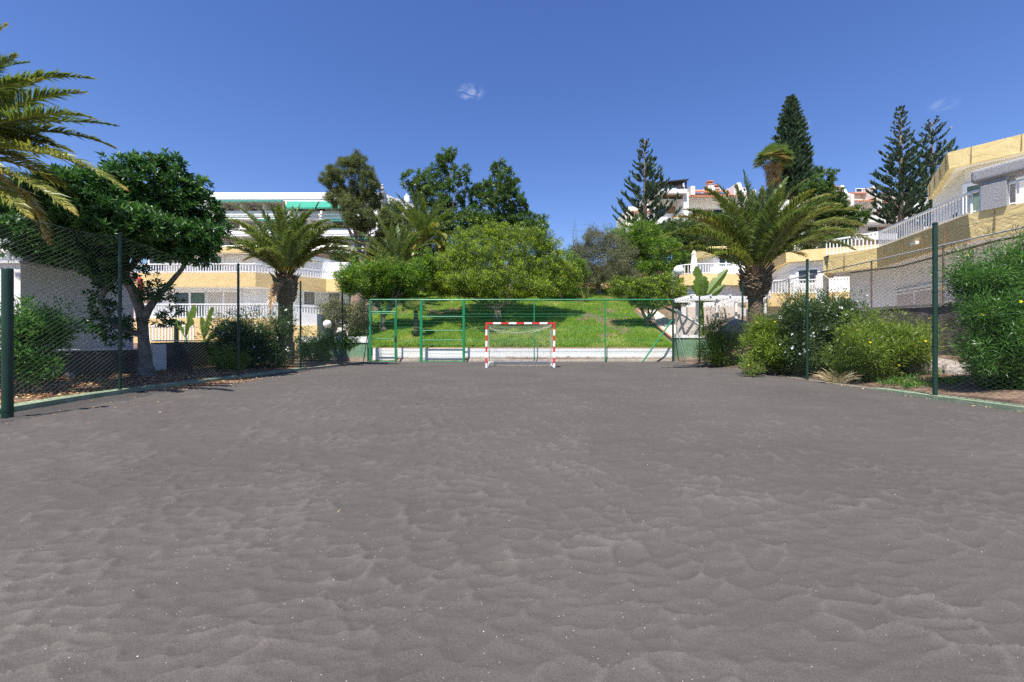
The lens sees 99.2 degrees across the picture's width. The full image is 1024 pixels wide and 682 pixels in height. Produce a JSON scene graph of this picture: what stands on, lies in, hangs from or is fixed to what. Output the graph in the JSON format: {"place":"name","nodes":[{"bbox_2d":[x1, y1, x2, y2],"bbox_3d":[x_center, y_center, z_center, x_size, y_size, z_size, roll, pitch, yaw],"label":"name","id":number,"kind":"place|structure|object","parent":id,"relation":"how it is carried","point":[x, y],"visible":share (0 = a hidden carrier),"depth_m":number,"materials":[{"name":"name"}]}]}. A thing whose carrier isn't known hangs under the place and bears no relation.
{"place":"outdoors","nodes":[
{"label":"outdoors","id":0,"kind":"place"},
{"bbox_2d":[131,276,143,294],"bbox_3d":[-14.039,-0.716,16.250,0.543,3.472,0.184,0,0,0],"label":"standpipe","id":1,"kind":"object","parent":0,"point":[139,278],"visible":0.22,"depth_m":16.20,"materials":[{"name":"red paint"}]},
{"bbox_2d":[349,271,671,346],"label":"lawn","id":2,"kind":"structure","parent":0,"point":[471,326],"depth_m":31.02,"materials":[{"name":"green plant"}]},
{"bbox_2d":[316,292,381,335],"bbox_3d":[-10.841,-1.586,28.853,4.294,3.382,2.359,0,0,0],"label":"garden bush","id":3,"kind":"object","parent":2,"relation":"on","point":[357,321],"visible":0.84,"depth_m":28.63,"materials":[{"name":"green plant"}]},
{"bbox_2d":[331,245,438,331],"bbox_3d":[-8.707,-3.663,30.341,7.245,6.381,4.438,0,0,-19],"label":"lawn tree","id":4,"kind":"object","parent":2,"relation":"on","point":[377,273],"visible":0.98,"depth_m":29.41,"materials":[{"name":"green plant"}]},
{"bbox_2d":[403,296,428,336],"bbox_3d":[-6.322,-1.552,28.599,1.984,2.798,1.936,0,0,0],"label":"fan palm","id":5,"kind":"object","parent":2,"relation":"on","point":[413,305],"visible":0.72,"depth_m":28.43,"materials":[{"name":"green plant"}]},
{"bbox_2d":[398,145,472,274],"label":"schefflera tree","id":6,"kind":"object","parent":2,"relation":"on","point":[425,190],"visible":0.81,"depth_m":48.63,"materials":[{"name":"green plant"}]},
{"bbox_2d":[458,157,529,282],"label":"schefflera tree","id":7,"kind":"object","parent":2,"relation":"on","point":[491,198],"visible":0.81,"depth_m":47.87,"materials":[{"name":"green plant"}]},
{"bbox_2d":[437,210,552,272],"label":"schefflera tree","id":8,"kind":"object","parent":2,"relation":"on","point":[460,222],"visible":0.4,"depth_m":46.57,"materials":[{"name":"green plant"}]},
{"bbox_2d":[419,217,583,320],"bbox_3d":[-0.631,-5.461,32.827,12.187,8.249,10.059,0,0,-30],"label":"lawn tree","id":9,"kind":"object","parent":2,"relation":"on","point":[471,275],"visible":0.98,"depth_m":31.38,"materials":[{"name":"green plant"}]},
{"bbox_2d":[545,247,590,298],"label":"garden bush","id":10,"kind":"object","parent":2,"relation":"on","point":[580,263],"visible":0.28,"depth_m":39.92,"materials":[{"name":"green plant"}]},
{"bbox_2d":[580,286,596,298],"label":"agave","id":11,"kind":"object","parent":2,"relation":"on","point":[585,295],"visible":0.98,"depth_m":38.67,"materials":[{"name":"green plant"}]},
{"bbox_2d":[606,269,689,326],"bbox_3d":[9.880,-2.969,31.225,6.481,4.291,3.947,0,0,0],"label":"lawn tree","id":12,"kind":"object","parent":2,"relation":"on","point":[634,289],"visible":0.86,"depth_m":30.37,"materials":[{"name":"green plant"}]},
{"bbox_2d":[0,361,1023,681],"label":"sand","id":13,"kind":"structure","parent":0,"point":[192,535],"depth_m":2.80,"materials":[{"name":"grey sand"}]},
{"bbox_2d":[0,268,14,418],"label":"thick post","id":14,"kind":"object","parent":13,"relation":"on","point":[7,409],"visible":0.93,"depth_m":6.89,"materials":[{"name":"green metal"}]},
{"bbox_2d":[485,322,554,367],"bbox_3d":[0.380,0.210,20.518,3.200,2.140,1.036,0,0,0],"label":"handball goal","id":15,"kind":"object","parent":13,"relation":"on","point":[511,326],"visible":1,"depth_m":20.39,"materials":[{"name":"red paint"}]},
{"bbox_2d":[369,299,673,361],"bbox_3d":[0.559,-0.591,25.243,17.798,3.721,0.474,0,0,0],"label":"fence","id":16,"kind":"object","parent":13,"relation":"on","point":[420,330],"visible":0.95,"depth_m":25.37,"materials":[{"name":"green metal"}]},
{"bbox_2d":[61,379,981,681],"bbox_3d":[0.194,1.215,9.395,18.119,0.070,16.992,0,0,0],"label":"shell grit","id":17,"kind":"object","parent":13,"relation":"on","point":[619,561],"visible":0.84,"depth_m":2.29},
{"bbox_2d":[0,266,1023,404],"bbox_3d":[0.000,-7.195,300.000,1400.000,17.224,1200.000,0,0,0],"label":"ground","id":18,"kind":"structure","parent":0,"point":[955,386],"depth_m":12.40,"materials":[{"name":"soil"}]},
{"bbox_2d":[0,292,88,395],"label":"thevetia bush","id":19,"kind":"object","parent":18,"relation":"on","point":[33,344],"visible":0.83,"depth_m":9.27,"materials":[{"name":"green plant"}]},
{"bbox_2d":[0,22,128,244],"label":"date palm","id":20,"kind":"object","parent":18,"relation":"on","point":[13,138],"visible":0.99,"depth_m":9.27,"materials":[{"name":"green plant"}]},
{"bbox_2d":[0,238,135,349],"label":"house","id":21,"kind":"structure","parent":18,"relation":"on","point":[20,290],"depth_m":13.53,"materials":[{"name":"white paint"}]},
{"bbox_2d":[0,249,10,259],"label":"vent window","id":22,"kind":"structure","parent":21,"relation":"in","point":[8,255],"depth_m":12.86,"materials":[{"name":"white paint"}]},
{"bbox_2d":[63,372,74,379],"bbox_3d":[-12.502,1.010,12.303,0.266,0.245,0.236,0,0,0],"label":"rock","id":23,"kind":"object","parent":18,"relation":"on","point":[71,374],"visible":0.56,"depth_m":12.22,"materials":[{"name":"stone"}]},
{"bbox_2d":[0,147,233,376],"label":"ficus tree","id":24,"kind":"object","parent":18,"relation":"on","point":[153,214],"visible":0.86,"depth_m":12.75,"materials":[{"name":"green plant"}]},
{"bbox_2d":[0,340,294,382],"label":"garden wall","id":25,"kind":"structure","parent":18,"relation":"on","point":[185,347],"depth_m":14.59,"materials":[{"name":"white paint"}]},
{"bbox_2d":[0,367,306,413],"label":"kerb","id":26,"kind":"structure","parent":18,"relation":"on","point":[38,403],"depth_m":10.16,"materials":[{"name":"grey concrete"}]},
{"bbox_2d":[0,213,369,404],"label":"chain link fence","id":27,"kind":"object","parent":26,"relation":"on","point":[120,325],"visible":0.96,"depth_m":10.77,"materials":[{"name":"green metal"}]},
{"bbox_2d":[174,319,180,341],"bbox_3d":[-17.348,-0.003,22.500,0.440,2.245,0.433,0,0,0],"label":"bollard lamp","id":28,"kind":"object","parent":18,"relation":"on","point":[176,334],"visible":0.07,"depth_m":22.43,"materials":[{"name":"green metal"}]},
{"bbox_2d":[172,304,196,341],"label":"banana plant","id":29,"kind":"object","parent":18,"relation":"on","point":[189,323],"visible":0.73,"depth_m":21.97,"materials":[{"name":"green plant"}]},
{"bbox_2d":[200,307,228,341],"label":"banana plant","id":30,"kind":"object","parent":18,"relation":"on","point":[202,321],"visible":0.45,"depth_m":22.01,"materials":[{"name":"green plant"}]},
{"bbox_2d":[197,342,256,370],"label":"bush","id":31,"kind":"object","parent":18,"relation":"on","point":[226,362],"visible":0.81,"depth_m":16.57,"materials":[{"name":"green plant"}]},
{"bbox_2d":[133,247,355,343],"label":"apartment house","id":32,"kind":"structure","parent":18,"relation":"on","point":[316,273],"depth_m":29.32,"materials":[{"name":"white paint"}]},
{"bbox_2d":[147,256,166,271],"bbox_3d":[-23.989,-5.249,29.436,1.295,1.184,0.100,0,0,2],"label":"window","id":33,"kind":"structure","parent":32,"relation":"in","point":[150,260],"depth_m":29.45,"materials":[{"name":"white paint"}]},
{"bbox_2d":[172,291,206,317],"bbox_3d":[-21.749,-2.323,29.377,2.382,2.166,0.100,0,0,2],"label":"window","id":34,"kind":"structure","parent":32,"relation":"in","point":[200,294],"depth_m":29.39,"materials":[{"name":"white paint"}]},
{"bbox_2d":[197,254,223,272],"bbox_3d":[-20.324,-5.231,29.339,1.808,1.220,0.100,0,0,2],"label":"window","id":35,"kind":"structure","parent":32,"relation":"in","point":[221,256],"depth_m":29.34,"materials":[{"name":"white paint"}]},
{"bbox_2d":[205,291,241,317],"bbox_3d":[-19.427,-2.334,29.315,2.463,2.189,0.100,0,0,2],"label":"window","id":36,"kind":"structure","parent":32,"relation":"in","point":[216,294],"depth_m":29.33,"materials":[{"name":"white paint"}]},
{"bbox_2d":[302,292,315,305],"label":"window","id":37,"kind":"structure","parent":32,"relation":"in","point":[306,298],"depth_m":31.34,"materials":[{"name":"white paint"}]},
{"bbox_2d":[327,293,341,304],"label":"window","id":38,"kind":"structure","parent":32,"relation":"in","point":[330,296],"depth_m":32.11,"materials":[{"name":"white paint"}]},
{"bbox_2d":[195,302,297,368],"bbox_3d":[-10.969,-0.104,18.250,3.843,3.147,2.972,0,0,0],"label":"oleander bush","id":39,"kind":"object","parent":18,"relation":"on","point":[224,336],"visible":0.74,"depth_m":17.96,"materials":[{"name":"green plant"}]},
{"bbox_2d":[224,201,373,364],"bbox_3d":[-10.693,-2.753,20.723,6.074,8.146,6.154,0,0,-42],"label":"date palm","id":40,"kind":"object","parent":18,"relation":"on","point":[285,249],"visible":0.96,"depth_m":20.06,"materials":[{"name":"green plant"}]},
{"bbox_2d":[274,310,334,352],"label":"garden shed","id":41,"kind":"structure","parent":18,"relation":"on","point":[314,326],"depth_m":27.20,"materials":[{"name":"grey paint"}]},
{"bbox_2d":[202,184,416,261],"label":"hotel block","id":42,"kind":"structure","parent":18,"relation":"on","point":[323,210],"depth_m":56.10,"materials":[{"name":"white paint"}]},
{"bbox_2d":[293,325,335,360],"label":"bush","id":43,"kind":"object","parent":18,"relation":"on","point":[308,349],"visible":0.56,"depth_m":24.16,"materials":[{"name":"green plant"}]},
{"bbox_2d":[323,320,331,331],"bbox_3d":[-11.448,-0.046,27.000,0.520,2.533,0.520,0,0,0],"label":"globe lamp","id":44,"kind":"object","parent":18,"relation":"on","point":[325,325],"visible":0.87,"depth_m":26.82,"materials":[{"name":"white glass"}]},
{"bbox_2d":[297,337,368,361],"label":"green wall","id":45,"kind":"structure","parent":18,"relation":"on","point":[359,358],"depth_m":25.70,"materials":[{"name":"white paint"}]},
{"bbox_2d":[308,326,360,363],"bbox_3d":[-9.085,0.244,22.463,2.952,2.097,1.544,0,0,16],"label":"young tree","id":46,"kind":"object","parent":18,"relation":"on","point":[350,341],"visible":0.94,"depth_m":22.37,"materials":[{"name":"green plant"}]},
{"bbox_2d":[315,147,398,306],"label":"casuarina tree","id":47,"kind":"object","parent":18,"relation":"on","point":[351,199],"visible":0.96,"depth_m":41.57,"materials":[{"name":"green plant"}]},
{"bbox_2d":[327,228,446,264],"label":"hill bush","id":48,"kind":"object","parent":18,"relation":"on","point":[338,258],"visible":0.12,"depth_m":46.23,"materials":[{"name":"green plant"}]},
{"bbox_2d":[349,217,434,306],"bbox_3d":[-9.965,-6.715,38.205,7.678,7.802,7.604,0,0,0],"label":"date palm","id":49,"kind":"object","parent":18,"relation":"on","point":[398,247],"visible":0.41,"depth_m":37.07,"materials":[{"name":"green plant"}]},
{"bbox_2d":[377,196,413,231],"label":"hill bush","id":50,"kind":"object","parent":18,"relation":"on","point":[395,209],"visible":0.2,"depth_m":51.16,"materials":[{"name":"green plant"}]},
{"bbox_2d":[380,188,463,290],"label":"date palm","id":51,"kind":"object","parent":18,"relation":"on","point":[423,220],"visible":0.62,"depth_m":43.52,"materials":[{"name":"green plant"}]},
{"bbox_2d":[0,364,975,423],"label":"fallen leaves","id":52,"kind":"object","parent":18,"relation":"on","point":[151,378],"visible":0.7,"depth_m":12.25,"materials":[{"name":"brown plant"}]},
{"bbox_2d":[373,347,671,361],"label":"retaining wall","id":53,"kind":"structure","parent":18,"relation":"on","point":[473,354],"depth_m":26.00,"materials":[{"name":"paint"}]},
{"bbox_2d":[307,361,873,388],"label":"kerb","id":54,"kind":"structure","parent":18,"relation":"on","point":[315,367],"depth_m":15.01,"materials":[{"name":"grey concrete"}]},
{"bbox_2d":[563,219,641,294],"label":"dry tree","id":55,"kind":"object","parent":18,"relation":"on","point":[608,246],"visible":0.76,"depth_m":41.71,"materials":[{"name":"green plant"}]},
{"bbox_2d":[611,138,683,230],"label":"norfolk pine","id":56,"kind":"object","parent":18,"relation":"on","point":[648,167],"visible":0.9,"depth_m":58.95,"materials":[{"name":"green plant"}]},
{"bbox_2d":[606,215,690,287],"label":"hill tree","id":57,"kind":"object","parent":18,"relation":"on","point":[652,261],"visible":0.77,"depth_m":45.41,"materials":[{"name":"green plant"}]},
{"bbox_2d":[636,308,675,340],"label":"ramp wall","id":58,"kind":"structure","parent":18,"relation":"on","point":[656,321],"depth_m":31.26,"materials":[{"name":"paint"}]},
{"bbox_2d":[673,265,683,309],"bbox_3d":[11.873,-3.281,31.000,0.720,4.202,0.720,0,0,0],"label":"globe lamp","id":59,"kind":"object","parent":18,"relation":"on","point":[678,270],"visible":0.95,"depth_m":30.76,"materials":[{"name":"white glass"}]},
{"bbox_2d":[653,211,728,272],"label":"hill tree","id":60,"kind":"object","parent":18,"relation":"on","point":[672,226],"visible":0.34,"depth_m":53.31,"materials":[{"name":"green plant"}]},
{"bbox_2d":[674,335,725,360],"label":"green wall","id":61,"kind":"structure","parent":18,"relation":"on","point":[679,347],"depth_m":25.60,"materials":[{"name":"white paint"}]},
{"bbox_2d":[675,306,739,334],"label":"stair wall","id":62,"kind":"structure","parent":18,"relation":"on","point":[689,324],"depth_m":28.02,"materials":[{"name":"paint"}]},
{"bbox_2d":[692,266,727,334],"bbox_3d":[11.865,-2.075,26.386,2.624,4.991,0.694,0,0,0],"label":"banana plant","id":63,"kind":"object","parent":18,"relation":"on","point":[702,286],"visible":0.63,"depth_m":26.52,"materials":[{"name":"green plant"}]},
{"bbox_2d":[685,302,747,366],"bbox_3d":[9.765,-0.322,20.462,3.253,3.216,2.452,0,0,0],"label":"thevetia bush","id":64,"kind":"object","parent":18,"relation":"on","point":[717,352],"visible":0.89,"depth_m":20.27,"materials":[{"name":"green plant"}]},
{"bbox_2d":[673,294,770,329],"bbox_3d":[12.391,-1.072,26.400,4.951,3.184,3.000,0,0,0],"label":"pergola","id":65,"kind":"object","parent":18,"relation":"on","point":[728,298],"visible":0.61,"depth_m":25.84,"materials":[{"name":"white paint"}]},
{"bbox_2d":[671,246,785,316],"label":"terrace house","id":66,"kind":"structure","parent":18,"relation":"on","point":[705,263],"depth_m":33.31,"materials":[{"name":"white paint"}]},
{"bbox_2d":[690,250,696,271],"bbox_3d":[14.463,-6.115,34.600,0.553,2.450,0.553,0,0,0],"label":"parasol","id":67,"kind":"object","parent":66,"relation":"on","point":[693,259],"visible":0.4,"depth_m":34.49,"materials":[{"name":"white fabric"}]},
{"bbox_2d":[717,256,733,267],"bbox_3d":[17.727,-6.647,36.075,1.290,1.147,0.100,0,0,11],"label":"window","id":68,"kind":"structure","parent":66,"relation":"in","point":[720,265],"depth_m":36.12,"materials":[{"name":"white paint"}]},
{"bbox_2d":[719,318,747,348],"bbox_3d":[11.348,-0.356,22.025,1.662,1.578,1.178,0,0,0],"label":"rock","id":69,"kind":"object","parent":18,"relation":"on","point":[735,323],"visible":0.33,"depth_m":21.64,"materials":[{"name":"grey stone"}]},
{"bbox_2d":[658,169,874,363],"bbox_3d":[10.912,-3.083,18.249,8.050,8.806,6.830,0,0,29],"label":"date palm","id":70,"kind":"object","parent":18,"relation":"on","point":[757,236],"visible":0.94,"depth_m":17.96,"materials":[{"name":"green plant"}]},
{"bbox_2d":[616,179,928,253],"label":"hotel block","id":71,"kind":"structure","parent":18,"relation":"on","point":[689,198],"depth_m":72.25,"materials":[{"name":"white paint"}]},
{"bbox_2d":[659,205,675,213],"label":"window","id":72,"kind":"structure","parent":71,"relation":"in","point":[673,208],"depth_m":72.97,"materials":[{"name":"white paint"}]},
{"bbox_2d":[692,209,723,215],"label":"window","id":73,"kind":"structure","parent":71,"relation":"in","point":[717,210],"depth_m":72.97,"materials":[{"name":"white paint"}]},
{"bbox_2d":[855,188,866,191],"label":"window","id":74,"kind":"structure","parent":71,"relation":"in","point":[856,189],"depth_m":72.97,"materials":[{"name":"white paint"}]},
{"bbox_2d":[867,227,886,231],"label":"window","id":75,"kind":"structure","parent":71,"relation":"in","point":[869,229],"depth_m":72.97,"materials":[{"name":"black glass"}]},
{"bbox_2d":[733,303,813,376],"bbox_3d":[9.220,-0.050,15.381,2.686,2.901,2.754,0,0,21],"label":"thevetia bush","id":76,"kind":"object","parent":18,"relation":"on","point":[760,347],"visible":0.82,"depth_m":15.20,"materials":[{"name":"green plant"}]},
{"bbox_2d":[750,142,796,193],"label":"fan palm","id":77,"kind":"object","parent":18,"relation":"on","point":[782,153],"visible":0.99,"depth_m":59.45,"materials":[{"name":"green plant"}]},
{"bbox_2d":[764,94,817,250],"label":"norfolk pine","id":78,"kind":"object","parent":18,"relation":"on","point":[791,129],"visible":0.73,"depth_m":62.58,"materials":[{"name":"green plant"}]},
{"bbox_2d":[737,244,878,320],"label":"terrace house","id":79,"kind":"structure","parent":18,"relation":"on","point":[787,262],"depth_m":27.58,"materials":[{"name":"white paint"}]},
{"bbox_2d":[796,267,819,285],"bbox_3d":[18.908,-4.124,27.820,1.321,1.156,0.100,0,0,26],"label":"window","id":80,"kind":"structure","parent":79,"relation":"in","point":[815,270],"depth_m":27.86,"materials":[{"name":"grey glass"}]},
{"bbox_2d":[769,285,878,374],"bbox_3d":[10.467,-0.231,14.604,3.496,3.292,2.324,0,0,0],"label":"oleander bush","id":81,"kind":"object","parent":18,"relation":"on","point":[786,312],"visible":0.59,"depth_m":14.22,"materials":[{"name":"green plant"}]},
{"bbox_2d":[795,220,857,250],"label":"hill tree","id":82,"kind":"object","parent":18,"relation":"on","point":[823,243],"visible":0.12,"depth_m":46.15,"materials":[{"name":"green plant"}]},
{"bbox_2d":[793,165,870,246],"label":"schefflera tree","id":83,"kind":"object","parent":18,"relation":"on","point":[824,184],"visible":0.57,"depth_m":51.40,"materials":[{"name":"green plant"}]},
{"bbox_2d":[810,368,859,383],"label":"fountain grass","id":84,"kind":"object","parent":18,"relation":"on","point":[840,379],"depth_m":12.28,"materials":[{"name":"plant"}]},
{"bbox_2d":[674,213,1023,405],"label":"chain link fence","id":85,"kind":"object","parent":18,"relation":"on","point":[935,294],"visible":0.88,"depth_m":9.86,"materials":[{"name":"green metal"}]},
{"bbox_2d":[732,357,969,387],"bbox_3d":[11.557,0.851,16.454,3.345,0.596,12.332,0,0,4],"label":"ground cover","id":86,"kind":"object","parent":18,"relation":"on","point":[923,382],"visible":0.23,"depth_m":11.13,"materials":[{"name":"green plant"}]},
{"bbox_2d":[857,357,896,379],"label":"fountain grass","id":87,"kind":"object","parent":18,"relation":"on","point":[873,378],"depth_m":12.17,"materials":[{"name":"green plant"}]},
{"bbox_2d":[765,300,997,355],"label":"garden wall","id":88,"kind":"structure","parent":18,"relation":"on","point":[943,309],"depth_m":14.59,"materials":[{"name":"concrete"}]},
{"bbox_2d":[766,226,1023,315],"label":"wall top fence","id":89,"kind":"object","parent":88,"relation":"on","point":[943,274],"depth_m":15.92,"materials":[{"name":"metal"}]},
{"bbox_2d":[819,304,951,380],"bbox_3d":[10.662,0.189,12.472,3.929,2.566,2.829,0,0,0],"label":"thevetia bush","id":90,"kind":"object","parent":18,"relation":"on","point":[889,335],"visible":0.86,"depth_m":12.09,"materials":[{"name":"green plant"}]},
{"bbox_2d":[861,105,934,238],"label":"norfolk pine","id":91,"kind":"object","parent":18,"relation":"on","point":[902,211],"visible":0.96,"depth_m":57.37,"materials":[{"name":"green plant"}]},
{"bbox_2d":[816,134,1023,310],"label":"terrace house","id":92,"kind":"structure","parent":18,"relation":"on","point":[977,184],"depth_m":16.98,"materials":[{"name":"beige paint"}]},
{"bbox_2d":[895,286,945,307],"bbox_3d":[17.562,-1.405,19.008,0.100,1.610,3.634,0,0,14],"label":"window","id":93,"kind":"structure","parent":92,"relation":"in","point":[923,291],"depth_m":18.78,"materials":[{"name":"white paint"}]},
{"bbox_2d":[950,207,959,219],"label":"window","id":94,"kind":"structure","parent":92,"relation":"in","point":[959,207],"depth_m":17.84,"materials":[{"name":"white paint"}]},
{"bbox_2d":[963,183,980,213],"bbox_3d":[17.926,-5.180,16.830,0.100,1.940,0.706,0,0,-35],"label":"window","id":95,"kind":"structure","parent":92,"relation":"in","point":[967,187],"depth_m":16.90,"materials":[{"name":"glass"}]},
{"bbox_2d":[887,115,962,226],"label":"norfolk pine","id":96,"kind":"object","parent":18,"relation":"on","point":[930,155],"visible":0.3,"depth_m":59.36,"materials":[{"name":"green plant"}]},
{"bbox_2d":[904,358,955,373],"bbox_3d":[12.375,0.821,12.929,1.823,0.727,0.995,0,0,0],"label":"rock","id":97,"kind":"object","parent":18,"relation":"on","point":[941,362],"visible":0.09,"depth_m":12.56,"materials":[{"name":"beige stone"}]},
{"bbox_2d":[873,388,1023,411],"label":"kerb","id":98,"kind":"structure","parent":18,"relation":"on","point":[1000,405],"depth_m":8.63,"materials":[{"name":"grey concrete"}]},
{"bbox_2d":[940,362,974,373],"bbox_3d":[12.474,0.863,11.974,1.106,0.608,0.826,0,0,0],"label":"rock","id":99,"kind":"object","parent":18,"relation":"on","point":[947,368],"visible":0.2,"depth_m":11.89,"materials":[{"name":"beige stone"}]},
{"bbox_2d":[918,224,1023,389],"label":"thevetia bush","id":100,"kind":"object","parent":18,"relation":"on","point":[984,346],"visible":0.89,"depth_m":9.34,"materials":[{"name":"green plant"}]},
{"bbox_2d":[0,0,1023,270],"label":"sky","id":101,"kind":"structure","parent":0,"point":[257,96],"materials":[{"name":"blue"}]}
]}

